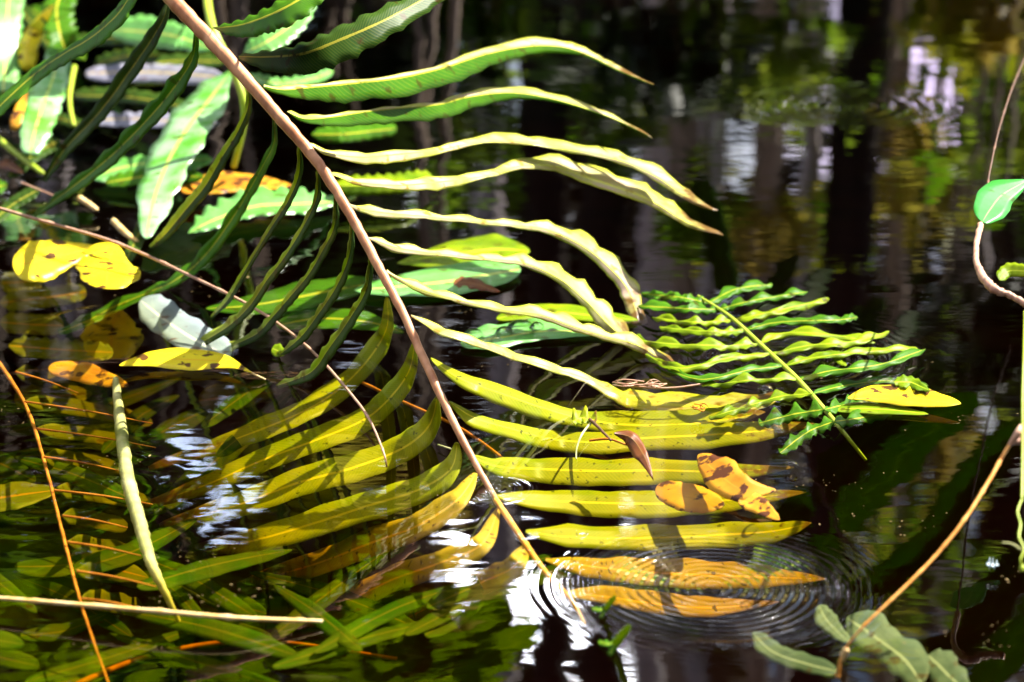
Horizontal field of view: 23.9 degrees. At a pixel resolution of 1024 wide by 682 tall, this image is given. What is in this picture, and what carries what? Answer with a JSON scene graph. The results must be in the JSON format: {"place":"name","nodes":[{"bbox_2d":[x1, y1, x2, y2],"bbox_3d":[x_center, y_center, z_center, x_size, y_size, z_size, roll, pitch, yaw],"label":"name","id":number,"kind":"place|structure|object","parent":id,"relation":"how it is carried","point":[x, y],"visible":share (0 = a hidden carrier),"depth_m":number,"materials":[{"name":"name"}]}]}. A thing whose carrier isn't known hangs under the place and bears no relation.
{"place":"outdoors","nodes":[
{"label":"outdoors","id":0,"kind":"place"},
{"bbox_2d":[77,195,97,211],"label":"fern stalk","id":1,"kind":"object","parent":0,"point":[85,201],"visible":1,"depth_m":3.07,"materials":[{"name":"plant"}]},
{"bbox_2d":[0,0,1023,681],"bbox_3d":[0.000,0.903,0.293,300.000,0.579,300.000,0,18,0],"label":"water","id":2,"kind":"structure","parent":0,"point":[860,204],"depth_m":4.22,"materials":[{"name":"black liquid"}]},
{"bbox_2d":[612,379,666,387],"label":"root tuft","id":3,"kind":"object","parent":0,"point":[631,384],"visible":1,"depth_m":2.42,"materials":[{"name":"brown plant"}]},
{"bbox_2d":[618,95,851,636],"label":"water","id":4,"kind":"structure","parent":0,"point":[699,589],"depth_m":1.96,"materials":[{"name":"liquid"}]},
{"bbox_2d":[0,159,22,172],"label":"brown leaf","id":5,"kind":"object","parent":4,"relation":"on","point":[9,165],"visible":1,"depth_m":3.24,"materials":[{"name":"brown plant"}]},
{"bbox_2d":[0,137,44,175],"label":"fern stalk","id":6,"kind":"object","parent":4,"relation":"on","point":[8,147],"visible":1,"depth_m":3.25,"materials":[{"name":"plant"}]},
{"bbox_2d":[0,481,54,511],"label":"sunken leaf","id":7,"kind":"object","parent":4,"relation":"on","point":[17,495],"visible":0.88,"depth_m":2.30,"materials":[{"name":"plant"}]},
{"bbox_2d":[21,182,52,195],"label":"twig","id":8,"kind":"object","parent":4,"relation":"on","point":[28,185],"visible":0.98,"depth_m":3.03,"materials":[{"name":"brown wood"}]},
{"bbox_2d":[13,239,91,281],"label":"yellow leaf","id":9,"kind":"object","parent":4,"relation":"on","point":[42,261],"visible":0.8,"depth_m":2.77,"materials":[{"name":"yellow plant"}]},
{"bbox_2d":[0,272,112,361],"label":"fern frond","id":10,"kind":"object","parent":4,"relation":"on","point":[22,295],"visible":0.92,"depth_m":2.78,"materials":[{"name":"yellow plant"}]},
{"bbox_2d":[67,65,76,127],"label":"fern stalk","id":11,"kind":"object","parent":4,"relation":"on","point":[70,91],"visible":0.99,"depth_m":3.42,"materials":[{"name":"yellow plant"}]},
{"bbox_2d":[0,361,155,681],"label":"fern frond","id":12,"kind":"object","parent":4,"relation":"on","point":[96,464],"visible":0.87,"depth_m":2.37,"materials":[{"name":"orange plant"}]},
{"bbox_2d":[48,361,128,387],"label":"orange leaf","id":13,"kind":"object","parent":4,"relation":"on","point":[87,373],"visible":0.92,"depth_m":2.55,"materials":[{"name":"orange plant"}]},
{"bbox_2d":[75,242,140,288],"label":"yellow leaf","id":14,"kind":"object","parent":4,"relation":"on","point":[112,267],"visible":1,"depth_m":2.71,"materials":[{"name":"yellow plant"}]},
{"bbox_2d":[71,547,148,581],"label":"sunken leaf","id":15,"kind":"object","parent":4,"relation":"in","point":[131,571],"visible":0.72,"depth_m":2.17,"materials":[{"name":"green plant"}]},
{"bbox_2d":[111,218,138,241],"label":"fern stalk","id":16,"kind":"object","parent":4,"relation":"on","point":[121,229],"visible":1,"depth_m":2.94,"materials":[{"name":"plant"}]},
{"bbox_2d":[112,376,180,621],"bbox_3d":[-0.355,0.139,2.264,0.029,0.059,0.516,-5,19,-14],"label":"sunken stick","id":17,"kind":"object","parent":4,"relation":"in","point":[132,499],"visible":0.98,"depth_m":2.17,"materials":[{"name":"beige wood"}]},
{"bbox_2d":[0,596,322,622],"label":"grass stem","id":18,"kind":"object","parent":4,"relation":"on","point":[161,611],"visible":1,"depth_m":1.89,"materials":[{"name":"plant"}]},
{"bbox_2d":[138,294,231,356],"bbox_3d":[-0.363,-0.014,2.649,0.052,0.010,0.257,-10,21,-28],"label":"silver leaf","id":19,"kind":"object","parent":4,"relation":"on","point":[172,322],"visible":0.8,"depth_m":2.66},
{"bbox_2d":[119,348,251,372],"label":"yellow leaf","id":20,"kind":"object","parent":4,"relation":"on","point":[187,359],"visible":1,"depth_m":2.50,"materials":[{"name":"yellow plant"}]},
{"bbox_2d":[0,207,387,467],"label":"vine","id":21,"kind":"object","parent":4,"relation":"on","point":[164,263],"visible":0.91,"depth_m":2.64,"materials":[{"name":"brown plant"}]},
{"bbox_2d":[0,0,431,261],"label":"fern frond","id":22,"kind":"object","parent":4,"relation":"on","point":[166,167],"visible":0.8,"depth_m":3.28,"materials":[{"name":"green plant"}]},
{"bbox_2d":[10,93,26,130],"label":"orange leaf","id":23,"kind":"object","parent":22,"relation":"on","point":[16,118],"visible":0.84,"depth_m":3.23,"materials":[{"name":"orange plant"}]},
{"bbox_2d":[17,4,53,71],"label":"yellow leaf","id":24,"kind":"object","parent":22,"relation":"hanging from","point":[29,44],"visible":0.97,"depth_m":3.46,"materials":[{"name":"yellow plant"}]},
{"bbox_2d":[181,171,290,193],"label":"yellow leaf","id":25,"kind":"object","parent":4,"relation":"on","point":[228,181],"visible":0.65,"depth_m":3.15,"materials":[{"name":"plant"}]},
{"bbox_2d":[248,372,265,379],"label":"fern stalk","id":26,"kind":"object","parent":4,"relation":"on","point":[252,373],"visible":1,"depth_m":2.46,"materials":[{"name":"plant"}]},
{"bbox_2d":[226,371,314,379],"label":"root tuft","id":27,"kind":"object","parent":4,"relation":"in","point":[286,374],"visible":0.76,"depth_m":2.51,"materials":[{"name":"brown plant"}]},
{"bbox_2d":[271,343,283,356],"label":"green leaf","id":28,"kind":"object","parent":4,"relation":"on","point":[276,348],"visible":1,"depth_m":2.54,"materials":[{"name":"plant"}]},
{"bbox_2d":[205,276,373,314],"bbox_3d":[-0.243,-0.051,2.757,0.088,0.003,0.210,17,25,42],"label":"green leaf","id":29,"kind":"object","parent":4,"relation":"on","point":[315,293],"visible":0.6,"depth_m":2.76,"materials":[{"name":"green plant"}]},
{"bbox_2d":[0,360,625,681],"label":"fern frond","id":30,"kind":"object","parent":4,"relation":"on","point":[458,604],"visible":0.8,"depth_m":2.12,"materials":[{"name":"green plant"}]},
{"bbox_2d":[14,382,91,411],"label":"sunken leaf","id":31,"kind":"object","parent":30,"relation":"on","point":[46,389],"visible":0.68,"depth_m":2.70,"materials":[{"name":"brown plant"}]},
{"bbox_2d":[198,382,275,409],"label":"sunken leaf","id":32,"kind":"object","parent":30,"relation":"on","point":[213,397],"visible":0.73,"depth_m":2.75,"materials":[{"name":"brown plant"}]},
{"bbox_2d":[276,307,403,333],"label":"green leaf","id":33,"kind":"object","parent":4,"relation":"on","point":[333,318],"visible":0.66,"depth_m":2.69,"materials":[{"name":"green plant"}]},
{"bbox_2d":[0,0,825,630],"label":"fern frond","id":34,"kind":"object","parent":4,"relation":"on","point":[666,420],"visible":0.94,"depth_m":2.37,"materials":[{"name":"plant"}]},
{"bbox_2d":[614,430,652,478],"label":"brown leaf","id":35,"kind":"object","parent":34,"relation":"on","point":[634,443],"visible":1,"depth_m":2.22,"materials":[{"name":"brown plant"}]},
{"bbox_2d":[697,453,775,501],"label":"orange leaf","id":36,"kind":"object","parent":34,"relation":"on","point":[726,478],"visible":1,"depth_m":2.16,"materials":[{"name":"orange plant"}]},
{"bbox_2d":[361,381,502,457],"bbox_3d":[-0.082,0.078,2.428,0.006,0.014,0.277,-13,22,-34],"label":"twig","id":37,"kind":"object","parent":4,"relation":"on","point":[443,420],"visible":0.64,"depth_m":2.40,"materials":[{"name":"brown wood"}]},
{"bbox_2d":[354,260,520,296],"bbox_3d":[-0.074,-0.070,2.780,0.211,0.005,0.101,-15,23,-38],"label":"green leaf","id":38,"kind":"object","parent":4,"relation":"on","point":[488,272],"visible":0.77,"depth_m":2.79,"materials":[{"name":"green plant"}]},
{"bbox_2d":[454,276,499,292],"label":"brown leaf","id":39,"kind":"object","parent":38,"relation":"on","point":[471,283],"visible":1,"depth_m":2.76,"materials":[{"name":"brown plant"}]},
{"bbox_2d":[397,233,529,267],"bbox_3d":[-0.051,-0.104,2.895,0.104,0.005,0.170,15,23,38],"label":"green leaf","id":40,"kind":"object","parent":4,"relation":"on","point":[501,245],"visible":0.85,"depth_m":2.92,"materials":[{"name":"plant"}]},
{"bbox_2d":[8,276,1018,647],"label":"floating specks","id":41,"kind":"object","parent":4,"relation":"on","point":[572,568],"visible":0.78,"depth_m":2.07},
{"bbox_2d":[461,318,589,349],"bbox_3d":[0.016,-0.010,2.602,0.162,0.005,0.077,-7,19,-21],"label":"green leaf","id":42,"kind":"object","parent":4,"relation":"on","point":[523,333],"visible":0.67,"depth_m":2.59,"materials":[{"name":"green plant"}]},
{"bbox_2d":[506,319,535,329],"bbox_3d":[0.009,-0.017,2.604,0.032,0.011,0.031,0,18,0],"label":"bubble","id":43,"kind":"object","parent":42,"relation":"on","point":[514,322],"visible":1,"depth_m":2.62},
{"bbox_2d":[496,303,637,321],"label":"green leaf","id":44,"kind":"object","parent":4,"relation":"on","point":[578,313],"visible":0.51,"depth_m":2.67,"materials":[{"name":"plant"}]},
{"bbox_2d":[571,405,596,458],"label":"seedling","id":45,"kind":"object","parent":4,"relation":"on","point":[577,419],"visible":1,"depth_m":2.32,"materials":[{"name":"plant"}]},
{"bbox_2d":[588,418,611,441],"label":"twig","id":46,"kind":"object","parent":4,"relation":"on","point":[597,426],"visible":1,"depth_m":2.29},
{"bbox_2d":[592,595,615,618],"bbox_3d":[0.071,0.207,1.913,0.011,0.021,0.029,-11,21,-31],"label":"sprout","id":47,"kind":"object","parent":4,"relation":"on","point":[606,607],"visible":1,"depth_m":1.92,"materials":[{"name":"green plant"}]},
{"bbox_2d":[589,438,626,445],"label":"twig","id":48,"kind":"object","parent":4,"relation":"on","point":[614,440],"visible":0.65,"depth_m":2.27,"materials":[{"name":"brown plant"}]},
{"bbox_2d":[598,624,630,655],"bbox_3d":[0.078,0.224,1.849,0.014,0.029,0.039,-8,20,-23],"label":"sprout","id":49,"kind":"object","parent":4,"relation":"on","point":[617,640],"visible":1,"depth_m":1.85,"materials":[{"name":"green plant"}]},
{"bbox_2d":[636,380,719,388],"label":"twig","id":50,"kind":"object","parent":4,"relation":"on","point":[648,387],"visible":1,"depth_m":2.41,"materials":[{"name":"brown wood"}]},
{"bbox_2d":[655,481,723,512],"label":"orange leaf","id":51,"kind":"object","parent":4,"relation":"on","point":[686,497],"visible":1,"depth_m":2.19,"materials":[{"name":"orange plant"}]},
{"bbox_2d":[738,493,779,520],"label":"orange leaf","id":52,"kind":"object","parent":4,"relation":"on","point":[755,503],"visible":1,"depth_m":2.12,"materials":[{"name":"plant"}]},
{"bbox_2d":[758,384,772,388],"bbox_3d":[0.253,0.047,2.417,0.016,0.006,0.016,0,18,0],"label":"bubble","id":53,"kind":"object","parent":4,"relation":"on","point":[761,386],"visible":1,"depth_m":2.42,"materials":[{"name":"clear liquid"}]},
{"bbox_2d":[636,280,927,460],"bbox_3d":[0.277,0.021,2.537,0.284,0.055,0.471,-8,19,-22],"label":"fern frond","id":54,"kind":"object","parent":4,"relation":"on","point":[696,305],"visible":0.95,"depth_m":2.51,"materials":[{"name":"green plant"}]},
{"bbox_2d":[752,632,835,675],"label":"silver leaf","id":55,"kind":"object","parent":4,"relation":"on","point":[770,649],"visible":0.98,"depth_m":1.89,"materials":[{"name":"plant"}]},
{"bbox_2d":[814,604,849,643],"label":"silver leaf","id":56,"kind":"object","parent":4,"relation":"on","point":[826,620],"visible":0.91,"depth_m":1.96,"materials":[{"name":"plant"}]},
{"bbox_2d":[838,402,927,414],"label":"green leaf","id":57,"kind":"object","parent":4,"relation":"on","point":[872,408],"visible":1,"depth_m":2.37,"materials":[{"name":"plant"}]},
{"bbox_2d":[846,610,930,681],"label":"silver leaf","id":58,"kind":"object","parent":4,"relation":"on","point":[880,638],"visible":0.98,"depth_m":1.91,"materials":[{"name":"plant"}]},
{"bbox_2d":[848,384,960,406],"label":"yellow leaf","id":59,"kind":"object","parent":4,"relation":"on","point":[893,394],"visible":1,"depth_m":2.39,"materials":[{"name":"yellow plant"}]},
{"bbox_2d":[894,374,929,391],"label":"green leaf","id":60,"kind":"object","parent":59,"relation":"on","point":[904,381],"visible":1,"depth_m":2.41,"materials":[{"name":"green plant"}]},
{"bbox_2d":[835,424,1021,677],"bbox_3d":[0.333,0.158,1.873,0.218,0.161,0.022,-15,23,-39],"label":"twig","id":61,"kind":"object","parent":4,"relation":"on","point":[1015,439],"visible":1,"depth_m":1.86,"materials":[{"name":"wood"}]},
{"bbox_2d":[1002,311,1023,571],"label":"tendril","id":62,"kind":"object","parent":61,"relation":"attached to","point":[1021,567],"visible":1,"depth_m":1.89},
{"bbox_2d":[928,648,968,681],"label":"silver leaf","id":63,"kind":"object","parent":4,"relation":"on","point":[946,666],"visible":1,"depth_m":1.88,"materials":[{"name":"plant"}]},
{"bbox_2d":[986,558,998,569],"bbox_3d":[0.395,0.184,1.990,0.011,0.009,0.010,13,22,35],"label":"flower scrap","id":64,"kind":"object","parent":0,"point":[992,564],"visible":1,"depth_m":1.99,"materials":[{"name":"white plant"}]},
{"bbox_2d":[973,59,1023,306],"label":"climbing vine","id":65,"kind":"object","parent":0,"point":[994,200],"visible":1,"depth_m":2.31,"materials":[{"name":"green plant"}]}
]}

